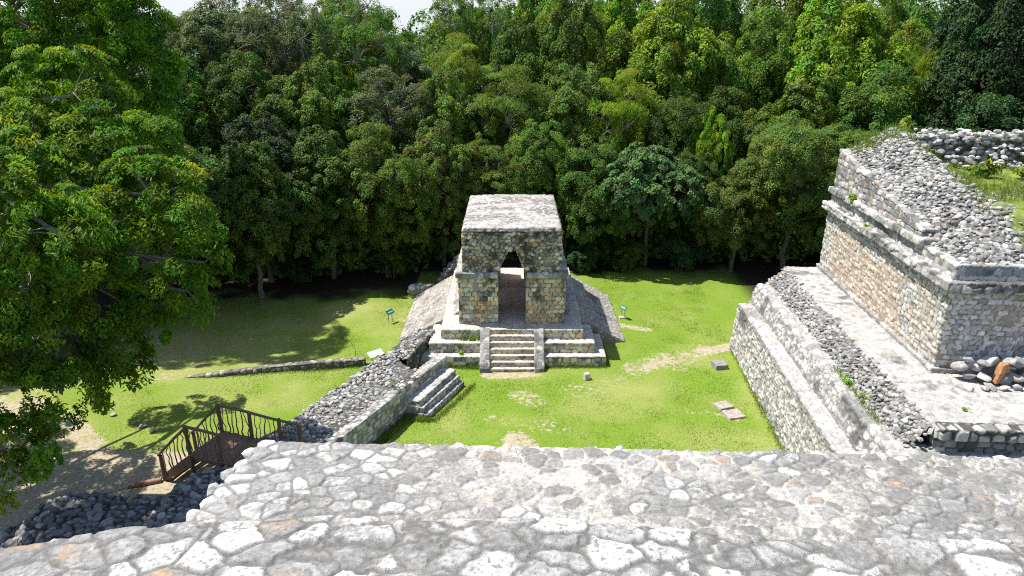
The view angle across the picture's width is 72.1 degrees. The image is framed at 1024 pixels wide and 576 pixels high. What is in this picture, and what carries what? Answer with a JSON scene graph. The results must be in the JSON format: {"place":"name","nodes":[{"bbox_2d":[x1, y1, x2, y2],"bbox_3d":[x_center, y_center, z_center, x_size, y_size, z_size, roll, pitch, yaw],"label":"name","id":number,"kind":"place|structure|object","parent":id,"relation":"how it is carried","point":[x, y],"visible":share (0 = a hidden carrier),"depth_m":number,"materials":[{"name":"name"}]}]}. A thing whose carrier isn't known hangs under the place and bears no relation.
{"place":"outdoors","nodes":[
{"label":"outdoors","id":0,"kind":"place"},
{"bbox_2d":[0,0,967,35],"label":"sky","id":1,"kind":"structure","parent":0,"point":[404,8],"materials":[{"name":"white"}]},
{"bbox_2d":[0,41,979,530],"bbox_3d":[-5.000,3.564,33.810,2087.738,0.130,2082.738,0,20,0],"label":"ground","id":2,"kind":"structure","parent":0,"point":[92,461],"depth_m":31.99,"materials":[{"name":"green plant"}]},
{"bbox_2d":[0,7,73,110],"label":"forest tree","id":3,"kind":"object","parent":2,"relation":"on","point":[39,53],"depth_m":48.63,"materials":[{"name":"green plant"}]},
{"bbox_2d":[1,60,106,285],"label":"forest tree","id":4,"kind":"object","parent":2,"relation":"on","point":[45,132],"visible":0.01,"depth_m":39.69,"materials":[{"name":"green plant"}]},
{"bbox_2d":[0,0,193,302],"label":"broad tree","id":5,"kind":"object","parent":2,"relation":"on","point":[120,19],"visible":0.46,"depth_m":33.17,"materials":[{"name":"green plant"}]},
{"bbox_2d":[66,1,164,77],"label":"forest tree","id":6,"kind":"object","parent":2,"relation":"on","point":[92,32],"visible":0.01,"depth_m":55.57,"materials":[{"name":"green plant"}]},
{"bbox_2d":[0,43,235,515],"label":"broad tree","id":7,"kind":"object","parent":2,"relation":"on","point":[34,237],"visible":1,"depth_m":20.28,"materials":[{"name":"green plant"}]},
{"bbox_2d":[66,14,206,144],"bbox_3d":[-27.675,-12.402,54.237,9.167,16.841,10.838,7,21,18],"label":"forest tree","id":8,"kind":"object","parent":2,"relation":"on","point":[163,45],"visible":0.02,"depth_m":51.55,"materials":[{"name":"green plant"}]},
{"bbox_2d":[128,477,161,487],"bbox_3d":[-12.846,6.830,24.646,1.060,0.197,0.206,-7,21,-17],"label":"log","id":9,"kind":"object","parent":2,"relation":"on","point":[144,483],"visible":1,"depth_m":24.58,"materials":[{"name":"red wood"}]},
{"bbox_2d":[81,164,213,323],"bbox_3d":[-18.482,-2.199,36.817,6.936,9.263,5.867,7,21,18],"label":"forest tree","id":10,"kind":"object","parent":2,"relation":"on","point":[155,269],"visible":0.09,"depth_m":35.39,"materials":[{"name":"green plant"}]},
{"bbox_2d":[140,270,173,286],"bbox_3d":[-21.525,-0.802,42.158,2.830,2.868,3.583,-16,26,-37],"label":"bush","id":11,"kind":"object","parent":2,"relation":"on","point":[170,283],"visible":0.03,"depth_m":41.39,"materials":[{"name":"green plant"}]},
{"bbox_2d":[0,428,316,547],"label":"rubble bank","id":12,"kind":"structure","parent":2,"relation":"on","point":[69,515],"depth_m":20.89,"materials":[{"name":"stone"}]},
{"bbox_2d":[122,57,236,169],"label":"forest tree","id":13,"kind":"object","parent":2,"relation":"on","point":[195,134],"visible":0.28,"depth_m":45.87,"materials":[{"name":"green plant"}]},
{"bbox_2d":[155,12,215,75],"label":"forest tree","id":14,"kind":"object","parent":2,"relation":"on","point":[181,24],"visible":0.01,"depth_m":59.01,"materials":[{"name":"green plant"}]},
{"bbox_2d":[138,143,250,290],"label":"forest tree","id":15,"kind":"object","parent":2,"relation":"on","point":[202,162],"visible":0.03,"depth_m":39.76,"materials":[{"name":"green plant"}]},
{"bbox_2d":[164,0,265,101],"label":"forest tree","id":16,"kind":"object","parent":2,"relation":"on","point":[234,3],"visible":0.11,"depth_m":55.88,"materials":[{"name":"green plant"}]},
{"bbox_2d":[179,0,269,115],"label":"forest tree","id":17,"kind":"object","parent":2,"relation":"on","point":[201,19],"visible":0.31,"depth_m":51.43,"materials":[{"name":"green plant"}]},
{"bbox_2d":[157,403,307,480],"bbox_3d":[-9.656,5.747,24.383,5.258,2.676,1.719,7,21,19],"label":"footbridge","id":18,"kind":"object","parent":2,"relation":"on","point":[222,448],"visible":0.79,"depth_m":24.25,"materials":[{"name":"brown wood"}]},
{"bbox_2d":[201,50,305,161],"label":"forest tree","id":19,"kind":"object","parent":2,"relation":"on","point":[270,95],"visible":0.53,"depth_m":46.49,"materials":[{"name":"green plant"}]},
{"bbox_2d":[197,140,317,302],"bbox_3d":[-14.502,-3.404,39.519,6.050,9.684,7.153,10,22,25],"label":"forest tree","id":20,"kind":"object","parent":2,"relation":"on","point":[263,218],"visible":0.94,"depth_m":38.47,"materials":[{"name":"green plant"}]},
{"bbox_2d":[218,110,327,282],"bbox_3d":[-15.190,-5.296,43.133,7.019,10.755,6.746,-18,27,-39],"label":"forest tree","id":21,"kind":"object","parent":2,"relation":"on","point":[274,136],"visible":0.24,"depth_m":41.21,"materials":[{"name":"green plant"}]},
{"bbox_2d":[184,357,365,377],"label":"wall","id":22,"kind":"structure","parent":2,"relation":"on","point":[330,363],"depth_m":32.94,"materials":[{"name":"stone"}]},
{"bbox_2d":[220,0,337,105],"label":"forest tree","id":23,"kind":"object","parent":2,"relation":"on","point":[274,40],"visible":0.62,"depth_m":51.80,"materials":[{"name":"green plant"}]},
{"bbox_2d":[238,0,337,98],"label":"forest tree","id":24,"kind":"object","parent":2,"relation":"on","point":[256,4],"visible":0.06,"depth_m":60.50,"materials":[{"name":"green plant"}]},
{"bbox_2d":[257,53,384,174],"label":"forest tree","id":25,"kind":"object","parent":2,"relation":"on","point":[316,106],"visible":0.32,"depth_m":46.78,"materials":[{"name":"green plant"}]},
{"bbox_2d":[270,124,383,278],"bbox_3d":[-11.368,-5.056,43.723,7.803,9.894,6.600,-6,21,-16],"label":"forest tree","id":26,"kind":"object","parent":2,"relation":"on","point":[336,169],"visible":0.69,"depth_m":41.72,"materials":[{"name":"green plant"}]},
{"bbox_2d":[288,0,410,119],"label":"forest tree","id":27,"kind":"object","parent":2,"relation":"on","point":[340,36],"visible":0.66,"depth_m":52.75,"materials":[{"name":"green plant"}]},
{"bbox_2d":[313,0,397,109],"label":"forest tree","id":28,"kind":"object","parent":2,"relation":"on","point":[380,54],"visible":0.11,"depth_m":60.90,"materials":[{"name":"green plant"}]},
{"bbox_2d":[268,328,447,443],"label":"rubble causeway","id":29,"kind":"structure","parent":2,"relation":"on","point":[367,404],"depth_m":28.37,"materials":[{"name":"stone"}]},
{"bbox_2d":[367,348,383,360],"bbox_3d":[-6.421,3.398,33.270,0.750,0.846,0.407,-16,26,-37],"label":"info sign","id":30,"kind":"object","parent":2,"relation":"on","point":[372,354],"visible":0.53,"depth_m":33.13,"materials":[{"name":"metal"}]},
{"bbox_2d":[328,122,438,277],"bbox_3d":[-7.903,-5.206,43.980,6.987,10.090,6.487,-11,23,-28],"label":"forest tree","id":31,"kind":"object","parent":2,"relation":"on","point":[388,193],"visible":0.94,"depth_m":42.53,"materials":[{"name":"green plant"}]},
{"bbox_2d":[385,308,394,322],"bbox_3d":[-6.621,1.567,38.351,0.234,0.775,0.500,12,23,30],"label":"info sign","id":32,"kind":"object","parent":2,"relation":"on","point":[390,311],"visible":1,"depth_m":38.25,"materials":[{"name":"teal paint"}]},
{"bbox_2d":[376,245,415,278],"bbox_3d":[-7.481,-1.712,45.164,2.476,2.426,3.135,0,20,-1],"label":"bush","id":33,"kind":"object","parent":2,"relation":"on","point":[395,259],"visible":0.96,"depth_m":44.44,"materials":[{"name":"green plant"}]},
{"bbox_2d":[339,64,456,166],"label":"forest tree","id":34,"kind":"object","parent":2,"relation":"on","point":[392,119],"visible":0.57,"depth_m":47.86,"materials":[{"name":"green plant"}]},
{"bbox_2d":[383,41,434,154],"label":"forest tree","id":35,"kind":"object","parent":2,"relation":"on","point":[414,67],"visible":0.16,"depth_m":53.64,"materials":[{"name":"green plant"}]},
{"bbox_2d":[407,253,459,295],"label":"ruined wall","id":36,"kind":"structure","parent":2,"relation":"on","point":[420,287],"depth_m":42.62,"materials":[{"name":"stone"}]},
{"bbox_2d":[407,367,463,417],"bbox_3d":[-3.452,4.462,30.416,1.494,0.820,3.265,9,22,22],"label":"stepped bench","id":37,"kind":"object","parent":2,"relation":"on","point":[436,392],"visible":0.85,"depth_m":29.92,"materials":[{"name":"stone"}]},
{"bbox_2d":[393,116,481,265],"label":"forest tree","id":38,"kind":"object","parent":2,"relation":"on","point":[444,158],"visible":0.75,"depth_m":44.58,"materials":[{"name":"green plant"}]},
{"bbox_2d":[391,62,507,195],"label":"forest tree","id":39,"kind":"object","parent":2,"relation":"on","point":[458,116],"visible":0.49,"depth_m":48.42,"materials":[{"name":"green plant"}]},
{"bbox_2d":[417,32,504,126],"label":"forest tree","id":40,"kind":"object","parent":2,"relation":"on","point":[458,58],"visible":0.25,"depth_m":53.90,"materials":[{"name":"green plant"}]},
{"bbox_2d":[423,0,517,167],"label":"forest tree","id":41,"kind":"object","parent":2,"relation":"on","point":[463,22],"visible":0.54,"depth_m":60.52,"materials":[{"name":"green plant"}]},
{"bbox_2d":[457,138,534,219],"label":"forest tree","id":42,"kind":"object","parent":2,"relation":"on","point":[495,174],"visible":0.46,"depth_m":46.44,"materials":[{"name":"green plant"}]},
{"bbox_2d":[17,0,981,277],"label":"forest","id":43,"kind":"object","parent":2,"relation":"on","point":[365,256],"visible":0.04,"depth_m":48.11,"materials":[{"name":"green plant"}]},
{"bbox_2d":[399,194,624,372],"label":"stone arch","id":44,"kind":"structure","parent":2,"relation":"on","point":[541,309],"depth_m":33.75,"materials":[{"name":"stone"}]},
{"bbox_2d":[465,64,563,160],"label":"forest tree","id":45,"kind":"object","parent":2,"relation":"on","point":[523,92],"visible":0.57,"depth_m":49.03,"materials":[{"name":"green plant"}]},
{"bbox_2d":[471,17,576,187],"bbox_3d":[0.685,-13.256,57.132,9.104,16.420,7.700,-1,20,-3],"label":"forest tree","id":46,"kind":"object","parent":2,"relation":"on","point":[505,48],"visible":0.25,"depth_m":53.76,"materials":[{"name":"green plant"}]},
{"bbox_2d":[499,118,590,229],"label":"forest tree","id":47,"kind":"object","parent":2,"relation":"on","point":[541,157],"visible":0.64,"depth_m":46.22,"materials":[{"name":"green plant"}]},
{"bbox_2d":[491,0,599,129],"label":"forest tree","id":48,"kind":"object","parent":2,"relation":"on","point":[530,17],"visible":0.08,"depth_m":59.91,"materials":[{"name":"green plant"}]},
{"bbox_2d":[517,61,621,192],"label":"forest tree","id":49,"kind":"object","parent":2,"relation":"on","point":[573,105],"visible":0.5,"depth_m":48.65,"materials":[{"name":"green plant"}]},
{"bbox_2d":[531,0,634,170],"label":"forest tree","id":50,"kind":"object","parent":2,"relation":"on","point":[570,43],"visible":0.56,"depth_m":53.18,"materials":[{"name":"green plant"}]},
{"bbox_2d":[566,246,600,273],"bbox_3d":[4.734,-1.772,45.994,2.464,1.875,1.946,-17,26,-39],"label":"bush","id":51,"kind":"object","parent":2,"relation":"on","point":[586,255],"visible":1,"depth_m":45.66,"materials":[{"name":"green plant"}]},
{"bbox_2d":[583,372,590,380],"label":"cut stone","id":52,"kind":"object","parent":2,"relation":"on","point":[586,377],"visible":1,"depth_m":32.03,"materials":[{"name":"stone"}]},
{"bbox_2d":[547,143,640,259],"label":"forest tree","id":53,"kind":"object","parent":2,"relation":"on","point":[583,206],"visible":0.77,"depth_m":45.16,"materials":[{"name":"green plant"}]},
{"bbox_2d":[183,122,1023,450],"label":"grass tufts","id":54,"kind":"object","parent":2,"relation":"on","point":[407,418],"visible":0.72,"depth_m":28.75,"materials":[{"name":"green plant"}]},
{"bbox_2d":[577,68,662,176],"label":"forest tree","id":55,"kind":"object","parent":2,"relation":"on","point":[633,105],"visible":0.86,"depth_m":47.94,"materials":[{"name":"green plant"}]},
{"bbox_2d":[571,0,671,153],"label":"forest tree","id":56,"kind":"object","parent":2,"relation":"on","point":[612,13],"visible":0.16,"depth_m":60.02,"materials":[{"name":"green plant"}]},
{"bbox_2d":[619,305,627,318],"bbox_3d":[6.114,1.387,38.764,0.431,0.826,0.484,0,20,0],"label":"info sign","id":57,"kind":"object","parent":2,"relation":"on","point":[623,307],"visible":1,"depth_m":38.73,"materials":[{"name":"teal paint"}]},
{"bbox_2d":[600,242,647,272],"bbox_3d":[7.401,-2.005,46.228,3.135,2.206,2.476,-5,21,-12],"label":"bush","id":58,"kind":"object","parent":2,"relation":"on","point":[629,254],"visible":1,"depth_m":45.78,"materials":[{"name":"green plant"}]},
{"bbox_2d":[600,142,706,265],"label":"forest tree","id":59,"kind":"object","parent":2,"relation":"on","point":[655,173],"visible":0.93,"depth_m":44.08,"materials":[{"name":"green plant"}]},
{"bbox_2d":[592,0,734,154],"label":"forest tree","id":60,"kind":"object","parent":2,"relation":"on","point":[670,72],"visible":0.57,"depth_m":51.07,"materials":[{"name":"green plant"}]},
{"bbox_2d":[623,91,713,163],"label":"forest tree","id":61,"kind":"object","parent":2,"relation":"on","point":[673,129],"visible":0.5,"depth_m":47.40,"materials":[{"name":"green plant"}]},
{"bbox_2d":[661,235,706,271],"bbox_3d":[11.213,-2.192,46.202,2.830,2.647,3.583,10,22,25],"label":"bush","id":62,"kind":"object","parent":2,"relation":"on","point":[684,255],"visible":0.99,"depth_m":45.51,"materials":[{"name":"green plant"}]},
{"bbox_2d":[649,0,745,90],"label":"forest tree","id":63,"kind":"object","parent":2,"relation":"on","point":[718,13],"visible":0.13,"depth_m":59.17,"materials":[{"name":"green plant"}]},
{"bbox_2d":[656,151,738,248],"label":"forest tree","id":64,"kind":"object","parent":2,"relation":"on","point":[710,172],"visible":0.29,"depth_m":45.48,"materials":[{"name":"green plant"}]},
{"bbox_2d":[685,105,733,198],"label":"forest tree","id":65,"kind":"object","parent":2,"relation":"on","point":[714,137],"visible":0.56,"depth_m":46.34,"materials":[{"name":"green plant"}]},
{"bbox_2d":[711,360,727,369],"bbox_3d":[9.825,3.658,33.312,0.631,0.291,0.635,-3,20,-8],"label":"cut stone","id":66,"kind":"object","parent":2,"relation":"on","point":[719,364],"visible":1,"depth_m":33.11,"materials":[{"name":"stone"}]},
{"bbox_2d":[676,86,770,188],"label":"forest tree","id":67,"kind":"object","parent":2,"relation":"on","point":[734,122],"visible":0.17,"depth_m":49.33,"materials":[{"name":"green plant"}]},
{"bbox_2d":[712,400,734,411],"bbox_3d":[8.981,4.994,29.915,0.729,0.131,0.629,-7,21,-19],"label":"cut stone","id":68,"kind":"object","parent":2,"relation":"on","point":[723,405],"visible":1,"depth_m":29.81,"materials":[{"name":"stone"}]},
{"bbox_2d":[721,408,745,419],"bbox_3d":[9.200,5.251,29.209,0.778,0.137,0.721,-5,21,-13],"label":"cut stone","id":69,"kind":"object","parent":2,"relation":"on","point":[734,414],"visible":1,"depth_m":29.10,"materials":[{"name":"stone"}]},
{"bbox_2d":[690,162,787,271],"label":"forest tree","id":70,"kind":"object","parent":2,"relation":"on","point":[733,218],"visible":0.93,"depth_m":43.61,"materials":[{"name":"green plant"}]},
{"bbox_2d":[693,5,811,139],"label":"forest tree","id":71,"kind":"object","parent":2,"relation":"on","point":[750,74],"visible":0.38,"depth_m":52.04,"materials":[{"name":"green plant"}]},
{"bbox_2d":[729,114,838,271],"bbox_3d":[17.495,-5.443,44.268,7.831,10.349,7.748,-1,20,-4],"label":"forest tree","id":72,"kind":"object","parent":2,"relation":"on","point":[789,136],"visible":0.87,"depth_m":42.46,"materials":[{"name":"green plant"}]},
{"bbox_2d":[740,0,835,93],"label":"forest tree","id":73,"kind":"object","parent":2,"relation":"on","point":[797,6],"visible":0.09,"depth_m":59.60,"materials":[{"name":"green plant"}]},
{"bbox_2d":[739,76,854,201],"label":"forest tree","id":74,"kind":"object","parent":2,"relation":"on","point":[788,106],"visible":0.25,"depth_m":47.78,"materials":[{"name":"green plant"}]},
{"bbox_2d":[756,0,913,130],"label":"forest tree","id":75,"kind":"object","parent":2,"relation":"on","point":[839,67],"visible":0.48,"depth_m":49.97,"materials":[{"name":"green plant"}]},
{"bbox_2d":[806,122,911,239],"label":"forest tree","id":76,"kind":"object","parent":2,"relation":"on","point":[846,138],"visible":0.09,"depth_m":44.37,"materials":[{"name":"green plant"}]},
{"bbox_2d":[729,127,1023,457],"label":"ruined palace","id":77,"kind":"structure","parent":2,"relation":"on","point":[906,298],"depth_m":25.46,"materials":[{"name":"stone"}]},
{"bbox_2d":[840,374,851,385],"bbox_3d":[11.866,3.261,24.954,0.347,0.306,0.550,0,20,0],"label":"weed","id":78,"kind":"object","parent":77,"relation":"on","point":[849,381],"visible":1,"depth_m":24.86,"materials":[{"name":"green plant"}]},
{"bbox_2d":[847,193,856,200],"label":"weed","id":79,"kind":"object","parent":77,"relation":"on","point":[851,196],"visible":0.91,"depth_m":30.70,"materials":[{"name":"green plant"}]},
{"bbox_2d":[899,115,916,131],"bbox_3d":[18.620,-7.751,33.108,0.751,0.773,1.036,9,22,23],"label":"weed","id":80,"kind":"object","parent":77,"relation":"on","point":[908,122],"visible":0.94,"depth_m":32.97,"materials":[{"name":"green plant"}]},
{"bbox_2d":[950,361,970,370],"bbox_3d":[14.975,2.597,23.460,0.610,0.290,0.392,-10,21,12],"label":"loose stone","id":81,"kind":"object","parent":77,"relation":"on","point":[961,366],"visible":1,"depth_m":23.37,"materials":[{"name":"stone"}]},
{"bbox_2d":[911,128,1023,169],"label":"stone wall","id":82,"kind":"structure","parent":77,"relation":"on","point":[999,146],"depth_m":30.74,"materials":[{"name":"stone"}]},
{"bbox_2d":[963,383,974,391],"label":"loose stone","id":83,"kind":"object","parent":77,"relation":"on","point":[969,387],"visible":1,"depth_m":22.85,"materials":[{"name":"stone"}]},
{"bbox_2d":[963,372,976,379],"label":"loose stone","id":84,"kind":"object","parent":77,"relation":"on","point":[969,375],"visible":1,"depth_m":23.34,"materials":[{"name":"stone"}]},
{"bbox_2d":[977,371,991,381],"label":"loose stone","id":85,"kind":"object","parent":77,"relation":"on","point":[984,376],"visible":1,"depth_m":23.13,"materials":[{"name":"stone"}]},
{"bbox_2d":[969,361,982,370],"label":"loose stone","id":86,"kind":"object","parent":85,"relation":"on","point":[975,366],"visible":0.81,"depth_m":23.33,"materials":[{"name":"stone"}]},
{"bbox_2d":[976,359,991,366],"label":"loose stone","id":87,"kind":"object","parent":86,"relation":"on","point":[983,363],"visible":1,"depth_m":23.12,"materials":[{"name":"stone"}]},
{"bbox_2d":[968,158,1002,177],"bbox_3d":[19.137,-4.811,28.485,1.196,0.892,0.866,16,26,38],"label":"weed","id":88,"kind":"object","parent":77,"relation":"on","point":[988,169],"visible":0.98,"depth_m":28.38,"materials":[{"name":"green plant"}]},
{"bbox_2d":[983,382,996,391],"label":"loose stone","id":89,"kind":"object","parent":77,"relation":"on","point":[992,387],"visible":0.98,"depth_m":22.84,"materials":[{"name":"stone"}]},
{"bbox_2d":[982,355,998,365],"bbox_3d":[15.851,2.395,23.381,0.528,0.346,0.427,-10,22,-25],"label":"loose stone","id":90,"kind":"object","parent":77,"relation":"on","point":[993,360],"visible":0.83,"depth_m":23.25,"materials":[{"name":"stone"}]},
{"bbox_2d":[999,385,1010,390],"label":"loose stone","id":91,"kind":"object","parent":77,"relation":"on","point":[1003,387],"visible":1,"depth_m":22.81,"materials":[{"name":"stone"}]},
{"bbox_2d":[995,360,1015,369],"bbox_3d":[16.431,2.611,23.477,0.468,0.324,0.539,-3,20,-7],"label":"loose stone","id":92,"kind":"object","parent":77,"relation":"on","point":[1011,367],"visible":0.3,"depth_m":23.29,"materials":[{"name":"stone"}]},
{"bbox_2d":[1001,356,1016,365],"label":"loose stone","id":93,"kind":"object","parent":92,"relation":"on","point":[1009,360],"visible":0.94,"depth_m":23.08,"materials":[{"name":"stone"}]},
{"bbox_2d":[1012,356,1023,367],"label":"loose stone","id":94,"kind":"object","parent":92,"relation":"on","point":[1020,362],"visible":0.88,"depth_m":23.05,"materials":[{"name":"stone"}]},
{"bbox_2d":[999,372,1013,385],"bbox_3d":[16.243,2.938,23.154,0.680,0.514,0.424,-14,24,-32],"label":"loose stone","id":95,"kind":"object","parent":77,"relation":"on","point":[1007,379],"visible":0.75,"depth_m":22.95,"materials":[{"name":"stone"}]},
{"bbox_2d":[991,362,1009,384],"bbox_3d":[16.005,2.758,23.060,0.545,0.685,0.315,-12,25,-5],"label":"loose stone","id":96,"kind":"object","parent":95,"relation":"on","point":[1002,369],"visible":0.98,"depth_m":22.96,"materials":[{"name":"stone"}]},
{"bbox_2d":[1011,372,1023,381],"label":"loose stone","id":97,"kind":"object","parent":77,"relation":"on","point":[1018,378],"visible":0.73,"depth_m":23.02,"materials":[{"name":"stone"}]},
{"bbox_2d":[1013,167,1023,177],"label":"weed","id":98,"kind":"object","parent":77,"relation":"on","point":[1019,171],"visible":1,"depth_m":28.19,"materials":[{"name":"green plant"}]},
{"bbox_2d":[822,63,932,156],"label":"forest tree","id":99,"kind":"object","parent":2,"relation":"on","point":[869,115],"visible":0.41,"depth_m":46.18,"materials":[{"name":"green plant"}]},
{"bbox_2d":[831,0,933,85],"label":"forest tree","id":100,"kind":"object","parent":2,"relation":"on","point":[895,33],"visible":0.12,"depth_m":59.64,"materials":[{"name":"green plant"}]},
{"bbox_2d":[882,44,943,127],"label":"forest tree","id":101,"kind":"object","parent":2,"relation":"on","point":[919,62],"visible":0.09,"depth_m":50.16,"materials":[{"name":"green plant"}]},
{"bbox_2d":[902,91,1023,134],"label":"forest tree","id":102,"kind":"object","parent":2,"relation":"on","point":[988,106],"visible":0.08,"depth_m":41.96,"materials":[{"name":"green plant"}]},
{"bbox_2d":[914,0,1023,131],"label":"forest tree","id":103,"kind":"object","parent":2,"relation":"on","point":[958,70],"visible":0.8,"depth_m":44.08,"materials":[{"name":"green plant"}]},
{"bbox_2d":[930,0,1022,129],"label":"forest tree","id":104,"kind":"object","parent":2,"relation":"on","point":[962,43],"depth_m":50.06,"materials":[{"name":"green plant"}]},
{"bbox_2d":[1001,59,1023,112],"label":"forest tree","id":105,"kind":"object","parent":2,"relation":"on","point":[1018,88],"visible":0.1,"depth_m":45.04,"materials":[{"name":"green plant"}]},
{"bbox_2d":[0,440,1023,575],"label":"stone terrace","id":106,"kind":"structure","parent":0,"point":[274,508],"depth_m":5.52,"materials":[{"name":"stone"}]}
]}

